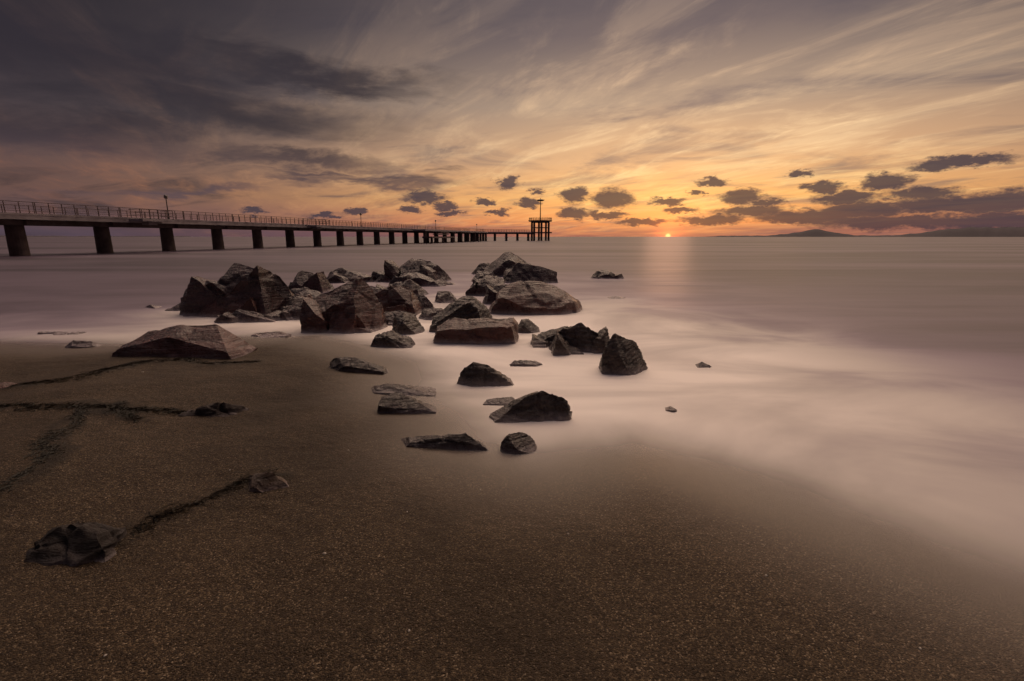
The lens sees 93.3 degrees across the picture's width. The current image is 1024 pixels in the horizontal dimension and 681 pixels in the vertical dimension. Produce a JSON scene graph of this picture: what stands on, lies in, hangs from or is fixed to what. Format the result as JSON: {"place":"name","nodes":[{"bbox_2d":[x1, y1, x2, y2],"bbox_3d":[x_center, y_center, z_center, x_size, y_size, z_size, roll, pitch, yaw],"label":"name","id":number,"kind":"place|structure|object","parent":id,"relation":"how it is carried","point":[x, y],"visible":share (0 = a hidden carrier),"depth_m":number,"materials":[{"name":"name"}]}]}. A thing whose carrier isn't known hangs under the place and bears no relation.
{"place":"outdoors","nodes":[
{"label":"outdoors","id":0,"kind":"place"},
{"bbox_2d":[0,235,190,236],"bbox_3d":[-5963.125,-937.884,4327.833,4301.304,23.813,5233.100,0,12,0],"label":"shore hills","id":1,"kind":"structure","parent":0,"point":[93,236],"depth_m":5332.29,"materials":[{"name":"grey"}]},
{"bbox_2d":[0,334,1023,680],"bbox_3d":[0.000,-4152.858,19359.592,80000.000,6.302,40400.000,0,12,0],"label":"beach","id":2,"kind":"structure","parent":0,"point":[630,558],"depth_m":2.40,"materials":[{"name":"brown sand"}]},
{"bbox_2d":[0,382,16,388],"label":"rock","id":3,"kind":"object","parent":2,"relation":"on","point":[4,384],"visible":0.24,"depth_m":4.86,"materials":[{"name":"brown stone"}]},
{"bbox_2d":[0,406,91,490],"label":"seaweed","id":4,"kind":"object","parent":2,"relation":"on","point":[37,460],"visible":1,"depth_m":3.41,"materials":[{"name":"black plant"}]},
{"bbox_2d":[37,331,86,334],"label":"rock","id":5,"kind":"object","parent":2,"relation":"on","point":[59,332],"visible":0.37,"depth_m":8.14,"materials":[{"name":"stone"}]},
{"bbox_2d":[24,521,126,566],"bbox_3d":[-2.228,1.077,2.437,0.532,0.320,0.380,0,12,0],"label":"rock","id":6,"kind":"object","parent":2,"relation":"on","point":[75,544],"visible":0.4,"depth_m":2.37,"materials":[{"name":"stone"}]},
{"bbox_2d":[65,340,100,347],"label":"rock","id":7,"kind":"object","parent":2,"relation":"on","point":[80,344],"visible":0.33,"depth_m":7.09,"materials":[{"name":"stone"}]},
{"bbox_2d":[7,358,185,387],"bbox_3d":[-4.728,0.386,5.335,0.681,0.083,2.106,9,15,37],"label":"seaweed","id":8,"kind":"object","parent":2,"relation":"on","point":[94,372],"visible":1,"depth_m":5.33,"materials":[{"name":"black plant"}]},
{"bbox_2d":[0,401,198,416],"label":"seaweed","id":9,"kind":"object","parent":2,"relation":"on","point":[69,403],"visible":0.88,"depth_m":4.28,"materials":[{"name":"black plant"}]},
{"bbox_2d":[100,400,146,422],"bbox_3d":[-3.358,0.618,4.183,0.655,0.044,0.237,9,15,36],"label":"seaweed","id":10,"kind":"object","parent":2,"relation":"on","point":[127,414],"visible":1,"depth_m":4.17,"materials":[{"name":"black plant"}]},
{"bbox_2d":[112,324,256,358],"bbox_3d":[-4.480,0.056,6.687,1.771,0.576,0.983,0,12,0],"label":"rock","id":11,"kind":"object","parent":2,"relation":"on","point":[214,341],"visible":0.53,"depth_m":6.36,"materials":[{"name":"grey stone"}]},
{"bbox_2d":[128,469,276,539],"bbox_3d":[-1.845,0.936,2.918,0.254,0.032,0.898,6,14,26],"label":"seaweed","id":12,"kind":"object","parent":2,"relation":"on","point":[167,512],"visible":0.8,"depth_m":2.76,"materials":[{"name":"black plant"}]},
{"bbox_2d":[178,402,248,416],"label":"rock","id":13,"kind":"object","parent":2,"relation":"on","point":[222,409],"visible":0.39,"depth_m":4.29,"materials":[{"name":"stone"}]},
{"bbox_2d":[179,357,257,363],"bbox_3d":[-3.737,0.261,6.089,1.115,0.036,0.330,1,12,7],"label":"seaweed","id":14,"kind":"object","parent":2,"relation":"on","point":[223,362],"visible":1,"depth_m":6.08,"materials":[{"name":"black plant"}]},
{"bbox_2d":[196,287,283,316],"bbox_3d":[-5.794,-0.708,10.199,2.096,0.806,0.995,0,12,0],"label":"rock","id":15,"kind":"object","parent":2,"relation":"on","point":[211,309],"visible":0.27,"depth_m":9.88,"materials":[{"name":"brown stone"}]},
{"bbox_2d":[214,309,275,322],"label":"rock","id":16,"kind":"object","parent":2,"relation":"on","point":[240,316],"visible":0.42,"depth_m":9.24,"materials":[{"name":"stone"}]},
{"bbox_2d":[249,472,288,492],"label":"rock","id":17,"kind":"object","parent":2,"relation":"on","point":[262,482],"visible":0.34,"depth_m":3.05,"materials":[{"name":"brown stone"}]},
{"bbox_2d":[250,331,293,337],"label":"rock","id":18,"kind":"object","parent":2,"relation":"on","point":[277,334],"visible":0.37,"depth_m":7.87,"materials":[{"name":"grey stone"}]},
{"bbox_2d":[264,304,301,320],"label":"rock","id":19,"kind":"object","parent":2,"relation":"on","point":[291,312],"visible":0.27,"depth_m":9.52,"materials":[{"name":"stone"}]},
{"bbox_2d":[271,294,304,311],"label":"rock","id":20,"kind":"object","parent":2,"relation":"on","point":[296,299],"visible":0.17,"depth_m":10.18,"materials":[{"name":"stone"}]},
{"bbox_2d":[328,357,387,373],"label":"rock","id":21,"kind":"object","parent":2,"relation":"on","point":[352,364],"visible":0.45,"depth_m":5.69,"materials":[{"name":"grey stone"}]},
{"bbox_2d":[370,330,414,347],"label":"rock","id":22,"kind":"object","parent":2,"relation":"on","point":[391,339],"visible":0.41,"depth_m":7.12,"materials":[{"name":"grey stone"}]},
{"bbox_2d":[375,285,421,314],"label":"rock","id":23,"kind":"object","parent":2,"relation":"on","point":[396,298],"visible":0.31,"depth_m":10.05,"materials":[{"name":"brown stone"}]},
{"bbox_2d":[384,311,417,325],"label":"rock","id":24,"kind":"object","parent":2,"relation":"on","point":[391,315],"visible":0.2,"depth_m":9.07,"materials":[{"name":"stone"}]},
{"bbox_2d":[371,383,436,396],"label":"rock","id":25,"kind":"object","parent":2,"relation":"on","point":[390,388],"visible":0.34,"depth_m":5.00,"materials":[{"name":"grey stone"}]},
{"bbox_2d":[377,392,436,413],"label":"rock","id":26,"kind":"object","parent":2,"relation":"on","point":[396,403],"visible":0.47,"depth_m":4.41,"materials":[{"name":"grey stone"}]},
{"bbox_2d":[392,313,424,334],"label":"rock","id":27,"kind":"object","parent":2,"relation":"on","point":[404,324],"visible":0.49,"depth_m":8.15,"materials":[{"name":"grey stone"}]},
{"bbox_2d":[419,308,442,319],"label":"rock","id":28,"kind":"object","parent":2,"relation":"on","point":[428,314],"visible":0.27,"depth_m":9.59,"materials":[{"name":"stone"}]},
{"bbox_2d":[401,433,487,450],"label":"rock","id":29,"kind":"object","parent":2,"relation":"on","point":[464,441],"visible":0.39,"depth_m":3.67,"materials":[{"name":"grey stone"}]},
{"bbox_2d":[429,296,491,331],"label":"rock","id":30,"kind":"object","parent":2,"relation":"on","point":[467,307],"visible":0.36,"depth_m":8.32,"materials":[{"name":"grey stone"}]},
{"bbox_2d":[433,317,518,344],"bbox_3d":[-0.581,-0.094,7.707,1.378,0.549,0.820,0,12,0],"label":"rock","id":31,"kind":"object","parent":2,"relation":"on","point":[479,331],"visible":0.68,"depth_m":7.36,"materials":[{"name":"brown stone"}]},
{"bbox_2d":[457,362,513,386],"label":"rock","id":32,"kind":"object","parent":2,"relation":"on","point":[474,374],"visible":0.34,"depth_m":5.31,"materials":[{"name":"grey stone"}]},
{"bbox_2d":[483,397,514,405],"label":"rock","id":33,"kind":"object","parent":2,"relation":"on","point":[503,401],"visible":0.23,"depth_m":4.72,"materials":[{"name":"grey stone"}]},
{"bbox_2d":[500,432,536,454],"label":"rock","id":34,"kind":"object","parent":2,"relation":"on","point":[519,443],"visible":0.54,"depth_m":3.65,"materials":[{"name":"grey stone"}]},
{"bbox_2d":[510,360,541,366],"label":"rock","id":35,"kind":"object","parent":2,"relation":"on","point":[524,363],"visible":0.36,"depth_m":6.12,"materials":[{"name":"grey stone"}]},
{"bbox_2d":[489,391,571,422],"bbox_3d":[0.167,0.666,4.373,0.756,0.433,0.357,0,12,0],"label":"rock","id":36,"kind":"object","parent":2,"relation":"on","point":[540,406],"visible":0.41,"depth_m":4.31,"materials":[{"name":"grey stone"}]},
{"bbox_2d":[530,326,567,347],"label":"rock","id":37,"kind":"object","parent":2,"relation":"on","point":[543,339],"visible":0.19,"depth_m":7.27,"materials":[{"name":"grey stone"}]},
{"bbox_2d":[549,323,609,355],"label":"rock","id":38,"kind":"object","parent":2,"relation":"on","point":[579,338],"visible":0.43,"depth_m":6.86,"materials":[{"name":"grey stone"}]},
{"bbox_2d":[599,333,647,374],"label":"rock","id":39,"kind":"object","parent":2,"relation":"on","point":[621,355],"visible":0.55,"depth_m":5.76,"materials":[{"name":"grey stone"}]},
{"bbox_2d":[665,406,676,411],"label":"rock","id":40,"kind":"object","parent":2,"relation":"on","point":[670,409],"visible":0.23,"depth_m":4.54,"materials":[{"name":"grey stone"}]},
{"bbox_2d":[0,237,1023,562],"bbox_3d":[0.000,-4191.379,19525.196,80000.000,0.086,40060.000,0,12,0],"label":"sea","id":41,"kind":"structure","parent":0,"point":[884,373],"depth_m":8.01,"materials":[{"name":"liquid"}]},
{"bbox_2d":[146,305,160,307],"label":"rock","id":42,"kind":"object","parent":41,"relation":"in","point":[151,306],"visible":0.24,"depth_m":11.13,"materials":[{"name":"stone"}]},
{"bbox_2d":[165,303,179,310],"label":"rock","id":43,"kind":"object","parent":41,"relation":"in","point":[175,308],"visible":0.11,"depth_m":10.68,"materials":[{"name":"stone"}]},
{"bbox_2d":[179,263,294,315],"bbox_3d":[-5.928,-0.997,10.535,2.393,1.357,1.721,0,12,0],"label":"rock","id":44,"kind":"object","parent":41,"relation":"in","point":[237,281],"visible":0.44,"depth_m":10.00,"materials":[{"name":"stone"}]},
{"bbox_2d":[0,200,487,255],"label":"pier","id":45,"kind":"structure","parent":41,"relation":"in","point":[13,224],"depth_m":55.03,"materials":[{"name":"concrete"}]},
{"bbox_2d":[163,195,169,218],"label":"street lamp","id":46,"kind":"object","parent":45,"relation":"on","point":[166,197],"visible":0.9,"depth_m":52.59,"materials":[{"name":"metal"}]},
{"bbox_2d":[290,287,321,299],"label":"rock","id":47,"kind":"object","parent":41,"relation":"in","point":[305,292],"visible":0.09,"depth_m":11.60,"materials":[{"name":"stone"}]},
{"bbox_2d":[288,270,333,292],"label":"rock","id":48,"kind":"object","parent":41,"relation":"in","point":[319,281],"visible":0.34,"depth_m":14.08,"materials":[{"name":"stone"}]},
{"bbox_2d":[300,277,387,333],"bbox_3d":[-2.945,-0.526,8.600,1.452,1.186,1.220,0,12,0],"label":"rock","id":49,"kind":"object","parent":41,"relation":"in","point":[354,306],"visible":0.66,"depth_m":8.32,"materials":[{"name":"brown stone"}]},
{"bbox_2d":[327,267,370,282],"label":"rock","id":50,"kind":"object","parent":41,"relation":"in","point":[341,275],"visible":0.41,"depth_m":17.37,"materials":[{"name":"stone"}]},
{"bbox_2d":[370,286,381,293],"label":"rock","id":51,"kind":"object","parent":41,"relation":"in","point":[376,289],"visible":0.02,"depth_m":11.27,"materials":[{"name":"stone"}]},
{"bbox_2d":[368,271,390,281],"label":"rock","id":52,"kind":"object","parent":41,"relation":"in","point":[378,276],"visible":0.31,"depth_m":17.45,"materials":[{"name":"stone"}]},
{"bbox_2d":[376,279,428,294],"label":"rock","id":53,"kind":"object","parent":41,"relation":"in","point":[416,288],"visible":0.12,"depth_m":13.49,"materials":[{"name":"stone"}]},
{"bbox_2d":[384,258,451,280],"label":"rock","id":54,"kind":"object","parent":41,"relation":"in","point":[430,269],"visible":0.41,"depth_m":17.64,"materials":[{"name":"stone"}]},
{"bbox_2d":[389,272,446,286],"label":"rock","id":55,"kind":"object","parent":41,"relation":"in","point":[419,279],"visible":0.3,"depth_m":15.92,"materials":[{"name":"stone"}]},
{"bbox_2d":[416,294,433,309],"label":"rock","id":56,"kind":"object","parent":41,"relation":"in","point":[426,303],"visible":0.29,"depth_m":10.68,"materials":[{"name":"stone"}]},
{"bbox_2d":[435,291,456,302],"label":"rock","id":57,"kind":"object","parent":41,"relation":"in","point":[444,297],"visible":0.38,"depth_m":12.03,"materials":[{"name":"stone"}]},
{"bbox_2d":[471,263,488,273],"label":"rock","id":58,"kind":"object","parent":41,"relation":"in","point":[481,267],"visible":0.2,"depth_m":21.17,"materials":[{"name":"stone"}]},
{"bbox_2d":[471,271,496,281],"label":"rock","id":59,"kind":"object","parent":41,"relation":"in","point":[480,274],"visible":0.18,"depth_m":17.58,"materials":[{"name":"stone"}]},
{"bbox_2d":[465,275,504,295],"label":"rock","id":60,"kind":"object","parent":41,"relation":"in","point":[477,287],"visible":0.41,"depth_m":13.40,"materials":[{"name":"stone"}]},
{"bbox_2d":[482,284,507,303],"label":"rock","id":61,"kind":"object","parent":41,"relation":"in","point":[490,295],"visible":0.17,"depth_m":11.72,"materials":[{"name":"stone"}]},
{"bbox_2d":[477,229,532,240],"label":"end walkway","id":62,"kind":"structure","parent":41,"relation":"in","point":[506,232],"depth_m":186.29,"materials":[{"name":"concrete"}]},
{"bbox_2d":[484,252,530,276],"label":"rock","id":63,"kind":"object","parent":41,"relation":"in","point":[497,267],"visible":0.22,"depth_m":20.04,"materials":[{"name":"stone"}]},
{"bbox_2d":[518,319,539,332],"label":"rock","id":64,"kind":"object","parent":41,"relation":"in","point":[526,326],"visible":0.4,"depth_m":8.25,"materials":[{"name":"grey stone"}]},
{"bbox_2d":[503,263,557,282],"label":"rock","id":65,"kind":"object","parent":41,"relation":"in","point":[516,272],"visible":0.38,"depth_m":17.18,"materials":[{"name":"stone"}]},
{"bbox_2d":[489,281,581,314],"bbox_3d":[0.527,-0.881,10.772,2.148,0.921,1.532,0,12,0],"label":"rock","id":66,"kind":"object","parent":41,"relation":"in","point":[528,298],"visible":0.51,"depth_m":10.24,"materials":[{"name":"grey stone"}]},
{"bbox_2d":[528,198,551,240],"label":"viewing tower","id":67,"kind":"structure","parent":41,"relation":"in","point":[540,222],"depth_m":191.39,"materials":[{"name":"concrete"}]},
{"bbox_2d":[591,270,624,278],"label":"rock","id":68,"kind":"object","parent":41,"relation":"in","point":[603,274],"visible":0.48,"depth_m":18.91,"materials":[{"name":"stone"}]},
{"bbox_2d":[695,362,710,367],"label":"rock","id":69,"kind":"object","parent":41,"relation":"in","point":[701,365],"visible":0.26,"depth_m":6.06,"materials":[{"name":"grey stone"}]},
{"bbox_2d":[0,0,1023,236],"label":"sky","id":70,"kind":"structure","parent":0,"point":[627,118],"materials":[{"name":"orange"}]},
{"bbox_2d":[709,227,1023,236],"bbox_3d":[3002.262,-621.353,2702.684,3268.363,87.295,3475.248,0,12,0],"label":"headland hills","id":71,"kind":"structure","parent":0,"point":[990,232],"depth_m":3037.10,"materials":[{"name":"grey"}]}
]}

